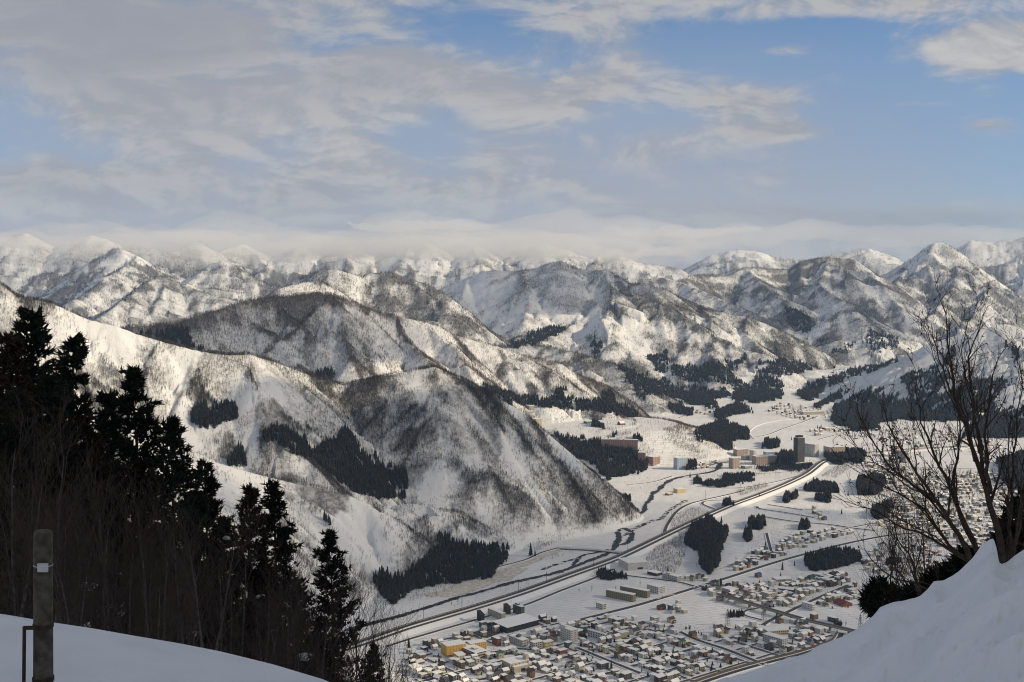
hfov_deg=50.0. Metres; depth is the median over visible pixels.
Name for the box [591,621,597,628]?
house
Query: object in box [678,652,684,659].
house
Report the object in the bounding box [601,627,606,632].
house
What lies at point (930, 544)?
bare sapling
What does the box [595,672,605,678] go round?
house
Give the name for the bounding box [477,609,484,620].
warehouse
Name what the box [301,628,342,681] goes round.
bare sapling
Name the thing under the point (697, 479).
cedar grove
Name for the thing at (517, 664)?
assembly hall
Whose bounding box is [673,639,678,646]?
house
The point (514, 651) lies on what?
house
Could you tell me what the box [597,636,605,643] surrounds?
house
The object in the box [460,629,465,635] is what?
house
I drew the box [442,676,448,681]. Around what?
house
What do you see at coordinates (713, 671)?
street
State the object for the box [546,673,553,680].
house
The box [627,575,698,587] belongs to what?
road
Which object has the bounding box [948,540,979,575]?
evergreen shrub
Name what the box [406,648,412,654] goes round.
house
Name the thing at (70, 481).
cedar tree
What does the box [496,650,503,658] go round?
house
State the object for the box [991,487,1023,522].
evergreen shrub
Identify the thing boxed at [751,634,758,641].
house
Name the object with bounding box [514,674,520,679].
house
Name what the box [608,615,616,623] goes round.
house
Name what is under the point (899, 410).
cedar wood
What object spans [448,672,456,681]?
house
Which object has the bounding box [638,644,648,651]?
house
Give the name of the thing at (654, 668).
house
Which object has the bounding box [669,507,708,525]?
bare thicket
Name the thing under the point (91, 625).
bare sapling
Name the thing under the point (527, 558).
road
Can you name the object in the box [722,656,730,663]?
house
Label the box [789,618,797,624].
house
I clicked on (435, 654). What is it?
house
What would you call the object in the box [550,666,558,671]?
house
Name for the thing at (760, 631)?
house
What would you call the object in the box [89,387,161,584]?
cedar tree
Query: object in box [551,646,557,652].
house
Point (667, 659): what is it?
house
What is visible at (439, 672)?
house
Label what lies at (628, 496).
cedar grove
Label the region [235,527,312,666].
bare tree
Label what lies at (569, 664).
house
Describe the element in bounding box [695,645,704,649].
house
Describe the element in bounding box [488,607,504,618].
apartment block
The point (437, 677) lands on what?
house
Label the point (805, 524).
cedar grove
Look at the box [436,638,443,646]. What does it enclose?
house
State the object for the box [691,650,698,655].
house
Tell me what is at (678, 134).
sky
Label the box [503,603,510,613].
office building
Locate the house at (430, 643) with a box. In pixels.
[427,641,434,648]
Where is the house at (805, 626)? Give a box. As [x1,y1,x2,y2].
[802,624,810,628]
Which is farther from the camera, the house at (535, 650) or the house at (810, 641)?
the house at (810, 641)
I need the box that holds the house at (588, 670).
[584,666,593,675]
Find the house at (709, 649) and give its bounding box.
[705,647,711,652]
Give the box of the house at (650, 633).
[647,631,653,637]
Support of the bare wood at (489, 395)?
on the mountain at (118, 343)
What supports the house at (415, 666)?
on the valley ground
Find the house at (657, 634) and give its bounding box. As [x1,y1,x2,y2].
[654,631,661,638]
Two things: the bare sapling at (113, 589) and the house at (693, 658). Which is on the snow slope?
the bare sapling at (113, 589)
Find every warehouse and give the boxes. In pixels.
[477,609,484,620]
[492,613,539,632]
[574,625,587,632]
[647,570,661,575]
[774,585,794,592]
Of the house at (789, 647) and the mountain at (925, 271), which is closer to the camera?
the house at (789, 647)
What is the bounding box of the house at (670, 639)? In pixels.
[667,636,673,644]
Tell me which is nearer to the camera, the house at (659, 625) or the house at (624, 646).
the house at (624, 646)
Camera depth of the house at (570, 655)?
1668.39 m
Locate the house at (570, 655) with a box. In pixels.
[567,652,575,659]
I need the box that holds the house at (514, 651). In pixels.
[511,647,517,654]
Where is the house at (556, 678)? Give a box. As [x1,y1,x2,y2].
[553,676,560,681]
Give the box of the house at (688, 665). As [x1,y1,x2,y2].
[684,662,691,668]
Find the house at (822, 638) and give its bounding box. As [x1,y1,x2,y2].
[818,636,825,641]
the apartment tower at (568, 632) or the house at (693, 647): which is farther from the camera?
the apartment tower at (568, 632)
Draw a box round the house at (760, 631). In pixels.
[757,628,762,636]
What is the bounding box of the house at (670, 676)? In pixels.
[666,672,674,681]
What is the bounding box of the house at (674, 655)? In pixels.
[671,653,677,659]
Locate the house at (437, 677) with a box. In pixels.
[433,674,441,681]
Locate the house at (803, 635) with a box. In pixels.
[798,631,809,639]
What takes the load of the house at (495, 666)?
on the valley ground
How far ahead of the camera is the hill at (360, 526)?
2097.30 m
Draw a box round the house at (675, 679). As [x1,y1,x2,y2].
[668,677,679,681]
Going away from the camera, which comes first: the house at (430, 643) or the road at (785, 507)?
the house at (430, 643)
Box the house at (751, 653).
[747,650,754,655]
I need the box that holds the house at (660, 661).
[655,658,665,665]
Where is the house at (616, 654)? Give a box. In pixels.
[614,650,623,657]
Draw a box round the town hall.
[761,588,777,599]
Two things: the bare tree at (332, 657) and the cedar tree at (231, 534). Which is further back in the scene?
the cedar tree at (231, 534)
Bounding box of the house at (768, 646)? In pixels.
[764,642,773,650]
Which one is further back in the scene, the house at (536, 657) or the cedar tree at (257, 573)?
the house at (536, 657)
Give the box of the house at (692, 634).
[688,630,697,637]
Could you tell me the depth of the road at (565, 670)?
1615.68 m
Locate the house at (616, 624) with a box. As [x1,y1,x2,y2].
[613,621,620,628]
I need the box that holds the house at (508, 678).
[504,674,514,681]
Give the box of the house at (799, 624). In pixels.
[796,621,802,628]
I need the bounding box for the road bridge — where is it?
[560,547,622,552]
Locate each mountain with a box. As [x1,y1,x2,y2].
[0,233,1023,340]
[0,286,644,560]
[89,256,934,365]
[122,294,644,421]
[440,261,843,415]
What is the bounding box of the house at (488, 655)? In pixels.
[485,652,492,659]
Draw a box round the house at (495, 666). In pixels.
[490,662,500,671]
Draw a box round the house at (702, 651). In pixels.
[699,649,708,656]
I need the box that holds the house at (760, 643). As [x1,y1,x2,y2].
[757,640,765,647]
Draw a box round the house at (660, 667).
[656,665,664,670]
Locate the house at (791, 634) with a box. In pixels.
[788,631,794,638]
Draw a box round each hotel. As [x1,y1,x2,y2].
[441,638,486,656]
[525,405,534,409]
[533,418,541,424]
[601,438,637,450]
[638,452,645,460]
[646,455,659,465]
[673,456,687,469]
[733,448,748,455]
[741,455,748,459]
[741,465,751,468]
[752,454,776,464]
[823,445,844,455]
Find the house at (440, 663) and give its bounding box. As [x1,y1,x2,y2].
[438,661,446,669]
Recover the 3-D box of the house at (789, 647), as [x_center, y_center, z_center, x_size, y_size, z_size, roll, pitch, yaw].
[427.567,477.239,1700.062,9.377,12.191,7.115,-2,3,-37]
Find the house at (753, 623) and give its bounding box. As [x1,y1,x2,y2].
[748,620,757,627]
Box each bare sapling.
[0,480,66,617]
[0,511,24,599]
[0,515,32,613]
[0,518,62,618]
[0,536,28,614]
[2,469,99,623]
[5,551,72,617]
[7,518,79,620]
[9,478,98,621]
[10,485,97,627]
[19,500,101,625]
[23,501,126,633]
[27,463,95,624]
[32,506,100,625]
[57,501,120,627]
[75,552,126,632]
[77,550,136,631]
[97,491,161,632]
[105,532,179,640]
[106,496,198,638]
[108,506,182,641]
[112,579,149,634]
[115,551,194,640]
[121,545,208,643]
[128,536,217,644]
[151,553,219,646]
[152,493,227,647]
[171,563,221,645]
[182,599,253,658]
[200,486,272,650]
[224,576,310,670]
[235,586,281,663]
[242,574,311,670]
[245,597,313,673]
[257,604,324,679]
[263,559,373,679]
[269,611,311,671]
[282,568,370,679]
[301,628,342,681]
[324,622,375,681]
[848,526,901,621]
[854,486,942,588]
[863,485,925,604]
[885,461,958,586]
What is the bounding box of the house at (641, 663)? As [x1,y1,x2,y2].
[638,660,645,667]
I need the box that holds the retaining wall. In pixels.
[690,630,837,681]
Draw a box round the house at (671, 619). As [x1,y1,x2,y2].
[667,616,676,623]
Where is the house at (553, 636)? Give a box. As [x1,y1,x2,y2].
[550,633,557,641]
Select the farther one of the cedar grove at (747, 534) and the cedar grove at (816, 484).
the cedar grove at (816, 484)
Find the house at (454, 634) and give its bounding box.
[452,632,457,639]
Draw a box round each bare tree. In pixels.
[0,376,86,617]
[0,382,128,622]
[0,410,104,622]
[37,449,136,631]
[44,439,183,636]
[51,442,170,635]
[56,468,171,636]
[84,455,214,641]
[106,466,227,649]
[124,461,223,644]
[179,491,268,656]
[189,504,260,656]
[233,538,326,672]
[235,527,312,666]
[249,540,337,677]
[284,608,358,680]
[292,551,366,681]
[311,573,420,681]
[316,623,382,681]
[329,564,394,681]
[366,594,419,681]
[371,610,428,681]
[383,655,417,681]
[821,273,1023,596]
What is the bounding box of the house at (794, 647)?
[792,644,796,650]
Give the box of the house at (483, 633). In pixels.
[480,630,486,635]
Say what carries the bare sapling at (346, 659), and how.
on the snow slope
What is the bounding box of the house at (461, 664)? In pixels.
[458,660,465,668]
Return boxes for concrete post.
[22,529,53,681]
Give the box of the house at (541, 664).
[535,660,546,670]
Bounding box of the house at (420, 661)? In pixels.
[416,658,424,663]
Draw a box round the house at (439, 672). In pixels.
[432,670,442,679]
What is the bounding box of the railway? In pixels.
[698,632,845,681]
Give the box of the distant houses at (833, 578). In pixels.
[538,402,1016,621]
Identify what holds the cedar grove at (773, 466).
on the valley ground
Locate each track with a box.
[424,546,563,596]
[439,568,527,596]
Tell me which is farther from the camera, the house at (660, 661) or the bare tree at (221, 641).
the house at (660, 661)
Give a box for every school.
[662,571,681,581]
[763,626,788,634]
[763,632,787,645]
[772,576,791,582]
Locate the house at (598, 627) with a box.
[595,624,601,630]
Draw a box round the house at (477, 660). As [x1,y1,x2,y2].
[473,657,479,664]
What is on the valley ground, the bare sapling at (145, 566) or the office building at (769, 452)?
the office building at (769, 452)
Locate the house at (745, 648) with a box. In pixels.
[742,645,749,653]
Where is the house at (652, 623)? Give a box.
[649,620,655,626]
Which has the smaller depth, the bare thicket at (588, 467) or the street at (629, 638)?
the street at (629, 638)
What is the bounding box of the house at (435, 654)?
[432,652,441,657]
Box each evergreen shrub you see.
[854,573,900,618]
[880,584,902,605]
[892,577,919,601]
[913,562,938,596]
[933,553,953,580]
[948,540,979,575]
[981,515,1023,558]
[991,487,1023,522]
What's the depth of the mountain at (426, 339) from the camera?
3769.16 m
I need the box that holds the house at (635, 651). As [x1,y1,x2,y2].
[632,648,639,655]
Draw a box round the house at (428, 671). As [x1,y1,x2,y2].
[423,667,431,676]
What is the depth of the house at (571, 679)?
1547.73 m
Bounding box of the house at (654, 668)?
[651,664,657,671]
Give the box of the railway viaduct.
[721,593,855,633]
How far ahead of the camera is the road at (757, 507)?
2777.39 m
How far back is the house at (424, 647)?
1709.10 m
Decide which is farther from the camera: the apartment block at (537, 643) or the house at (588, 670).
the apartment block at (537, 643)
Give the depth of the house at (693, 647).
1701.09 m
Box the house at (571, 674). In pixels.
[567,671,575,678]
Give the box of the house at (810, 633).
[805,629,814,638]
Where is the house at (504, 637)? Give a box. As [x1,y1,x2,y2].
[501,635,507,640]
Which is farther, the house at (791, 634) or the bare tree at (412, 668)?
the house at (791, 634)
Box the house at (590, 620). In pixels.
[585,617,594,622]
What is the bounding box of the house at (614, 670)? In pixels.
[610,668,618,675]
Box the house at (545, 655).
[541,652,549,657]
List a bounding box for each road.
[385,568,616,646]
[491,642,641,673]
[498,547,559,567]
[522,653,579,677]
[558,526,977,624]
[626,476,672,484]
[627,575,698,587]
[661,490,744,532]
[677,631,768,665]
[696,475,797,488]
[700,500,735,508]
[714,552,749,569]
[736,469,805,473]
[741,416,817,439]
[743,607,761,620]
[754,506,813,517]
[760,584,847,625]
[764,533,773,551]
[765,516,872,530]
[768,504,802,509]
[819,430,955,438]
[824,515,987,535]
[853,483,977,525]
[869,462,974,468]
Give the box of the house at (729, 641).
[726,639,733,644]
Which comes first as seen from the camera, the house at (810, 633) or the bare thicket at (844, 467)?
the house at (810, 633)
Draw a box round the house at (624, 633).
[617,629,628,638]
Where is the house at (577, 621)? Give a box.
[573,619,580,625]
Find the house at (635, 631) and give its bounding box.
[629,627,641,635]
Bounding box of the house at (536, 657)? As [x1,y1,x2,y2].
[532,655,540,660]
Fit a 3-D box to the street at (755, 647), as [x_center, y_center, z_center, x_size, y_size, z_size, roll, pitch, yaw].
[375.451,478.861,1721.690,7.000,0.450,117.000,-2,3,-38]
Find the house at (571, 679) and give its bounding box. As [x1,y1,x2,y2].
[565,677,575,681]
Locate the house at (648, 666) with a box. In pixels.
[644,664,650,669]
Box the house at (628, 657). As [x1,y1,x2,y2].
[624,653,632,662]
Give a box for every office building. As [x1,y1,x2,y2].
[463,644,486,658]
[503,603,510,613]
[509,633,527,646]
[513,602,524,613]
[543,639,553,647]
[596,601,605,609]
[650,615,658,622]
[763,451,776,454]
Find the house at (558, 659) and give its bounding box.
[555,655,561,662]
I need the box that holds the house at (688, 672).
[685,669,693,676]
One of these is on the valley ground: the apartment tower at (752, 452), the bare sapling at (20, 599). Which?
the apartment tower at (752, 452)
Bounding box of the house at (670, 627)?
[667,625,673,631]
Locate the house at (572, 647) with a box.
[569,645,577,650]
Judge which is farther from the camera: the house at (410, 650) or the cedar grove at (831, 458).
the cedar grove at (831, 458)
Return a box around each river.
[344,531,622,630]
[541,558,578,569]
[571,549,608,564]
[617,463,722,531]
[620,528,634,544]
[622,500,687,535]
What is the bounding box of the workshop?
[827,615,837,622]
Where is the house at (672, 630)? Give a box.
[670,628,677,634]
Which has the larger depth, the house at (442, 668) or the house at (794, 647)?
the house at (794, 647)
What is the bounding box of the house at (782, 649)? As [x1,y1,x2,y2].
[779,646,786,653]
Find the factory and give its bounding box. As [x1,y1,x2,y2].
[714,578,723,589]
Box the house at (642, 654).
[638,651,647,658]
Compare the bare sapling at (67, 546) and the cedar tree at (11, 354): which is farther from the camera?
the cedar tree at (11, 354)
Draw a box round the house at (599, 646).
[595,643,602,651]
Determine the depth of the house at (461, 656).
1652.41 m
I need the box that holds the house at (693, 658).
[690,655,698,662]
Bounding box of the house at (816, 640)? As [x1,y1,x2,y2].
[813,636,819,643]
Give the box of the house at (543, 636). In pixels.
[540,633,546,639]
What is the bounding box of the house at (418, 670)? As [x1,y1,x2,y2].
[414,667,421,676]
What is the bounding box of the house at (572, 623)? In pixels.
[566,620,575,626]
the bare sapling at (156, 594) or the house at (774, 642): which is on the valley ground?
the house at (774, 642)
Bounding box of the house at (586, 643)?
[583,641,591,647]
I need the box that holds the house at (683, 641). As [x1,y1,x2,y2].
[678,639,686,647]
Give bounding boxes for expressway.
[335,445,1004,657]
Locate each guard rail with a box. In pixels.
[346,445,1003,650]
[349,445,975,643]
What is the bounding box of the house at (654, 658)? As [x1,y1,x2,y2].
[652,656,660,662]
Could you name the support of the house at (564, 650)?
on the valley ground
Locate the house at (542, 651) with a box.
[538,649,545,655]
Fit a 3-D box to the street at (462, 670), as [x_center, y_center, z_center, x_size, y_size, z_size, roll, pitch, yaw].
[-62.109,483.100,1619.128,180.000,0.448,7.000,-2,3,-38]
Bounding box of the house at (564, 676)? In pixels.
[561,673,569,680]
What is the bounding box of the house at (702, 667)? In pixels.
[698,662,705,671]
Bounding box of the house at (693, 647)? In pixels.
[691,644,699,650]
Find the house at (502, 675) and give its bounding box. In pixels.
[500,673,507,679]
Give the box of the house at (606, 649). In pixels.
[602,645,609,653]
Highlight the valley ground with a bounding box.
[338,389,1023,681]
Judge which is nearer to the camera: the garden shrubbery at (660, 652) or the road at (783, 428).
the garden shrubbery at (660, 652)
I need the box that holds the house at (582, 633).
[579,631,585,637]
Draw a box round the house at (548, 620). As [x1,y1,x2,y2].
[543,618,550,623]
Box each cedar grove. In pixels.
[596,565,627,579]
[623,492,630,500]
[684,512,729,573]
[686,458,696,469]
[693,475,702,483]
[702,476,734,487]
[722,471,754,483]
[722,496,734,505]
[728,608,743,617]
[743,525,752,541]
[747,513,766,529]
[756,460,812,471]
[761,435,780,448]
[774,448,795,465]
[782,489,798,502]
[798,516,810,529]
[803,477,839,492]
[804,545,862,570]
[814,492,822,500]
[822,490,831,502]
[824,443,866,464]
[834,619,841,625]
[856,471,886,494]
[870,498,893,518]
[995,449,1023,488]
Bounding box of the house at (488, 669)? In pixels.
[484,666,491,672]
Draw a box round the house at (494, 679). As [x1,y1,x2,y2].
[491,676,498,681]
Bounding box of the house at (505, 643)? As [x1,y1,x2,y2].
[503,640,509,646]
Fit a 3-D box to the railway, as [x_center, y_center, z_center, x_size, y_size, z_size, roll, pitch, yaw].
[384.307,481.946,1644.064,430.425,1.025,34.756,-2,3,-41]
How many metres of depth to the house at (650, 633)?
1772.62 m
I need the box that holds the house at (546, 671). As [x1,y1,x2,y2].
[541,667,552,673]
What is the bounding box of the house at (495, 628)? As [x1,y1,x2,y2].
[492,624,499,631]
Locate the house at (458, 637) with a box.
[455,635,462,640]
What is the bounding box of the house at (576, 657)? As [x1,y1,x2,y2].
[573,655,579,661]
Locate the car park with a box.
[473,622,501,637]
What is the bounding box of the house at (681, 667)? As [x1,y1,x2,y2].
[677,664,685,673]
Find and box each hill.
[105,430,449,645]
[801,324,1023,417]
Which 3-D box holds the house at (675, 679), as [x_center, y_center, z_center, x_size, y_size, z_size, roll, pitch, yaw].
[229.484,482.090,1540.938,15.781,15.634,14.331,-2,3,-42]
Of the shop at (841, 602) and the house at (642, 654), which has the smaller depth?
the house at (642, 654)
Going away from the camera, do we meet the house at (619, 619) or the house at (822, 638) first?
the house at (822, 638)
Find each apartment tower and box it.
[560,624,577,642]
[729,457,739,468]
[749,449,756,459]
[793,435,811,463]
[895,450,906,462]
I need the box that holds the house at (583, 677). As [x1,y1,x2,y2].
[580,674,586,681]
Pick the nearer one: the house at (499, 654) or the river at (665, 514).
the house at (499, 654)
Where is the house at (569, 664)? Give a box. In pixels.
[566,660,574,667]
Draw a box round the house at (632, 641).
[628,638,637,644]
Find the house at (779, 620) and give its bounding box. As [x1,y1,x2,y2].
[775,618,783,623]
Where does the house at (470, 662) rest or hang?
on the valley ground
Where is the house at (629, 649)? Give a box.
[627,647,633,653]
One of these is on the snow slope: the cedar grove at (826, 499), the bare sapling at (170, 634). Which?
the bare sapling at (170, 634)
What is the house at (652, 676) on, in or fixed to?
on the valley ground
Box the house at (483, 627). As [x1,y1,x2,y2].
[481,625,486,630]
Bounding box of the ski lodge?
[799,410,823,414]
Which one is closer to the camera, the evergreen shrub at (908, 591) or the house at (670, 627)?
the evergreen shrub at (908, 591)
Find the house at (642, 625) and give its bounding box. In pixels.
[637,621,647,629]
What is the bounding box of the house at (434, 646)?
[430,643,437,649]
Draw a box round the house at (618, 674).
[615,671,620,677]
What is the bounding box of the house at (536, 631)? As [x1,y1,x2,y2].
[533,627,542,635]
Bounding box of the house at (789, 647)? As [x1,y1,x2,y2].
[784,644,791,651]
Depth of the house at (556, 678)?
1563.36 m
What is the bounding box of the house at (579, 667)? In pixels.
[575,661,584,672]
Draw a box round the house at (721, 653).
[717,650,723,656]
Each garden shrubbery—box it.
[422,623,814,679]
[732,572,848,608]
[871,465,1013,541]
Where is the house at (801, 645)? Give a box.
[797,641,805,648]
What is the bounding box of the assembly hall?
[502,653,528,672]
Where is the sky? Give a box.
[0,0,1023,269]
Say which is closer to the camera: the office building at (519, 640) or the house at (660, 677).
the house at (660, 677)
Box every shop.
[721,586,738,593]
[833,598,852,606]
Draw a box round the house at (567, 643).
[564,640,571,647]
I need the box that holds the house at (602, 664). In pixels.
[597,660,608,669]
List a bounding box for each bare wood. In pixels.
[0,233,1023,340]
[0,282,641,550]
[91,255,929,361]
[104,430,433,630]
[120,291,651,419]
[440,261,840,412]
[547,414,734,463]
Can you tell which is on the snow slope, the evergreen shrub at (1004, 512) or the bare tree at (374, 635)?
the bare tree at (374, 635)
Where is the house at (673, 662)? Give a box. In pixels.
[670,658,677,665]
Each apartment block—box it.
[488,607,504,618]
[492,636,500,645]
[530,639,542,649]
[588,628,606,638]
[606,588,635,601]
[616,641,623,650]
[620,584,649,597]
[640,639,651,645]
[647,582,664,593]
[673,487,685,492]
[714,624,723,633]
[802,601,814,610]
[805,443,818,456]
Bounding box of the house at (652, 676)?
[649,672,656,681]
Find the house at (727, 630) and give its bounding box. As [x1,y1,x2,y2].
[724,627,730,633]
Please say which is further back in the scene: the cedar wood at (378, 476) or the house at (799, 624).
the cedar wood at (378, 476)
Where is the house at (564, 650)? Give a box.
[557,647,567,654]
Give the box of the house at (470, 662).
[466,658,474,666]
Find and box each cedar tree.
[0,305,148,620]
[0,329,55,613]
[0,331,177,639]
[0,371,110,622]
[0,388,100,628]
[48,459,128,627]
[70,413,166,631]
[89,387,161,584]
[112,363,268,662]
[122,458,218,645]
[145,415,261,657]
[175,491,253,651]
[192,456,268,660]
[208,515,296,670]
[225,481,304,659]
[246,556,299,668]
[252,477,320,673]
[283,578,333,680]
[299,527,384,681]
[309,618,341,681]
[363,642,385,681]
[528,543,532,555]
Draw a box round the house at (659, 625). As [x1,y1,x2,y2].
[655,622,663,628]
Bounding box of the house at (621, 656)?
[618,653,624,659]
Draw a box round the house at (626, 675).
[620,670,631,679]
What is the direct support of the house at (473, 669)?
on the valley ground
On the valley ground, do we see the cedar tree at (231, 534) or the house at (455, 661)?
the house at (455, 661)
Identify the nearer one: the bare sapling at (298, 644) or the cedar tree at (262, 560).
the bare sapling at (298, 644)
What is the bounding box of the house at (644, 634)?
[641,631,647,638]
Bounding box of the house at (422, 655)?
[417,652,426,660]
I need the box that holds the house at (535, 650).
[532,647,538,653]
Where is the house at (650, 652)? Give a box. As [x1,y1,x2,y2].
[646,647,654,656]
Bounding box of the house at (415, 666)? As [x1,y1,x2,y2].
[409,663,420,674]
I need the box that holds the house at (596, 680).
[592,678,602,681]
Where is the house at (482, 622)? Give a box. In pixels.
[479,620,486,627]
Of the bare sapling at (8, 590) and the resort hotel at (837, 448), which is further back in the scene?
the resort hotel at (837, 448)
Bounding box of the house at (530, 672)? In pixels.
[527,667,534,677]
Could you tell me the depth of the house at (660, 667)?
1597.35 m
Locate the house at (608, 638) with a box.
[605,635,611,642]
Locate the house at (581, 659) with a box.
[579,656,585,663]
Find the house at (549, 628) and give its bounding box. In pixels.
[546,625,556,631]
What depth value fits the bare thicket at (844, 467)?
3387.16 m
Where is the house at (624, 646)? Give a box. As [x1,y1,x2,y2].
[620,643,628,652]
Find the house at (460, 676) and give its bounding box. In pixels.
[456,672,465,680]
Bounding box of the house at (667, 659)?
[663,656,670,663]
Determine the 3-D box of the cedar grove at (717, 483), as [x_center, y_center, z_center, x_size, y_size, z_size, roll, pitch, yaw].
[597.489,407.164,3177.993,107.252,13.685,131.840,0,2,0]
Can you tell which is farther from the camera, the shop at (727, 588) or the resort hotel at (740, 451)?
the resort hotel at (740, 451)
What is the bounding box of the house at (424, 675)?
[418,672,427,678]
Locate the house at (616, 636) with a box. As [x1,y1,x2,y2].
[612,633,620,639]
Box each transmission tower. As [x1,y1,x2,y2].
[725,609,729,625]
[761,604,766,620]
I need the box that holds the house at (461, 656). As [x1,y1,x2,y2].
[457,653,464,659]
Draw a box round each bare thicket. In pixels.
[407,581,456,599]
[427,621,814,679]
[526,519,616,550]
[579,460,623,519]
[646,532,686,571]
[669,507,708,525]
[698,459,813,476]
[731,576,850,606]
[737,482,767,495]
[742,503,857,571]
[822,461,853,477]
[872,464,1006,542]
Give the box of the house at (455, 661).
[453,658,459,666]
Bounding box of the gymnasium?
[618,556,647,570]
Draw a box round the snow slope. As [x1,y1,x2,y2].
[0,614,327,681]
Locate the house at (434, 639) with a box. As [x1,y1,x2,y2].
[431,637,438,643]
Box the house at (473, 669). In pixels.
[470,666,478,673]
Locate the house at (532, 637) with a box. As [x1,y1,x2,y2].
[529,635,535,641]
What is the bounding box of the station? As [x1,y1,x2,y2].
[530,627,548,635]
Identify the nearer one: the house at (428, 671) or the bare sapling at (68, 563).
the bare sapling at (68, 563)
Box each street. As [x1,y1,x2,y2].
[413,652,471,680]
[419,656,513,680]
[531,672,555,679]
[539,623,693,680]
[566,652,638,680]
[587,623,722,670]
[590,629,666,649]
[625,656,709,681]
[630,622,749,662]
[632,648,690,665]
[652,638,676,645]
[680,660,747,681]
[712,628,758,642]
[722,637,779,654]
[755,634,831,658]
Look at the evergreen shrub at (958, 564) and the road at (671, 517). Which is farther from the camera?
the road at (671, 517)
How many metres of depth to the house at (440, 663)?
1619.22 m
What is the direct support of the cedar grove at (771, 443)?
on the valley ground
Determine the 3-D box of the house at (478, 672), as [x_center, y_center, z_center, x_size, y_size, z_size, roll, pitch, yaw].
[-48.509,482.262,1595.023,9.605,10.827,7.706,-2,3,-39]
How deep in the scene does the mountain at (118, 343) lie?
2466.52 m
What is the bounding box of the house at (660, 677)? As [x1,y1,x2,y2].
[654,673,667,681]
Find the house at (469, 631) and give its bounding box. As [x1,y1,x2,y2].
[467,629,472,635]
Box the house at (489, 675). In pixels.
[486,672,492,680]
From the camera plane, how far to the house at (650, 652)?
1678.06 m
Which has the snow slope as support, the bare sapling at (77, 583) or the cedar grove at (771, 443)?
the bare sapling at (77, 583)
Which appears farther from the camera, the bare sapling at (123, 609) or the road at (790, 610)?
the road at (790, 610)
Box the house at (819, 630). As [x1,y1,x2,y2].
[814,626,824,634]
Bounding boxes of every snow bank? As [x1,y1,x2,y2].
[715,539,1023,681]
[749,418,811,437]
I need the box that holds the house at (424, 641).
[422,639,427,645]
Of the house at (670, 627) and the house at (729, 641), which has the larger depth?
the house at (670, 627)
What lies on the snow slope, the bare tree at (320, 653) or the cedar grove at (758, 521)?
the bare tree at (320, 653)
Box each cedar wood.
[116,283,900,356]
[139,322,638,416]
[190,398,508,603]
[511,324,817,408]
[554,418,647,480]
[668,399,752,449]
[795,340,1023,437]
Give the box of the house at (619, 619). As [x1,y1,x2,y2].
[613,617,622,625]
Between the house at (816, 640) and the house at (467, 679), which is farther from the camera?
the house at (816, 640)
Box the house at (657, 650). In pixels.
[654,647,660,654]
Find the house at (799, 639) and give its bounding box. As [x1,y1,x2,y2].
[794,637,801,641]
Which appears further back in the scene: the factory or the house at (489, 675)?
the factory
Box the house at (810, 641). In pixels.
[807,638,813,645]
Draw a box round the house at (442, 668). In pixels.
[436,665,445,673]
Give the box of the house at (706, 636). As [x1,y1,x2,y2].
[703,632,711,640]
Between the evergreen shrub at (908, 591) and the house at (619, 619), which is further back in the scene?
the house at (619, 619)
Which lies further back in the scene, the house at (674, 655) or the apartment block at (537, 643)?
the apartment block at (537, 643)
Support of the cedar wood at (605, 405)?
on the mountain at (426, 339)
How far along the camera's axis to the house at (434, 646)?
1705.93 m
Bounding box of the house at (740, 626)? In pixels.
[737,624,743,629]
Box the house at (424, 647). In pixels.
[420,645,427,650]
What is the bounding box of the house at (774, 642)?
[770,639,778,647]
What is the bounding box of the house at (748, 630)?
[744,628,750,636]
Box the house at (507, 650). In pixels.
[499,647,510,654]
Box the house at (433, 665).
[430,663,436,670]
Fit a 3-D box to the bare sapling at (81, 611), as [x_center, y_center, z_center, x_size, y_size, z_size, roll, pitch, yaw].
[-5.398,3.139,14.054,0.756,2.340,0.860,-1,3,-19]
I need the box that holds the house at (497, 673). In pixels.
[494,670,501,677]
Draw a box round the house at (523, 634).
[518,632,525,637]
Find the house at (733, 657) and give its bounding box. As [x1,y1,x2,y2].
[730,655,736,661]
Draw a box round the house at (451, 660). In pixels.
[448,656,459,663]
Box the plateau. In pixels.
[539,412,736,467]
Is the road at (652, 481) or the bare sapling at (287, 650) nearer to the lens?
the bare sapling at (287, 650)
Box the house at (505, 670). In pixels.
[501,667,509,673]
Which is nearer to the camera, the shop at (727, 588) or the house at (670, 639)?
the house at (670, 639)
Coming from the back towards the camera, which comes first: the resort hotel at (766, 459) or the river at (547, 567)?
the resort hotel at (766, 459)
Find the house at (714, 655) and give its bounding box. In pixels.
[710,652,717,659]
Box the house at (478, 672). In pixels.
[475,669,482,675]
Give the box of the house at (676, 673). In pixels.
[671,670,680,679]
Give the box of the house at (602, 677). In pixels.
[599,675,606,680]
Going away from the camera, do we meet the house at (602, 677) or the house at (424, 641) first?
the house at (602, 677)
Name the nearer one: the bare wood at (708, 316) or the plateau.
the plateau
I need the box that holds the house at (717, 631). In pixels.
[713,628,722,637]
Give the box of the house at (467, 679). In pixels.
[461,677,469,681]
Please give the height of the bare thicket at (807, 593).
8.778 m
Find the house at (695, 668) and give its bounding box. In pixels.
[691,664,699,673]

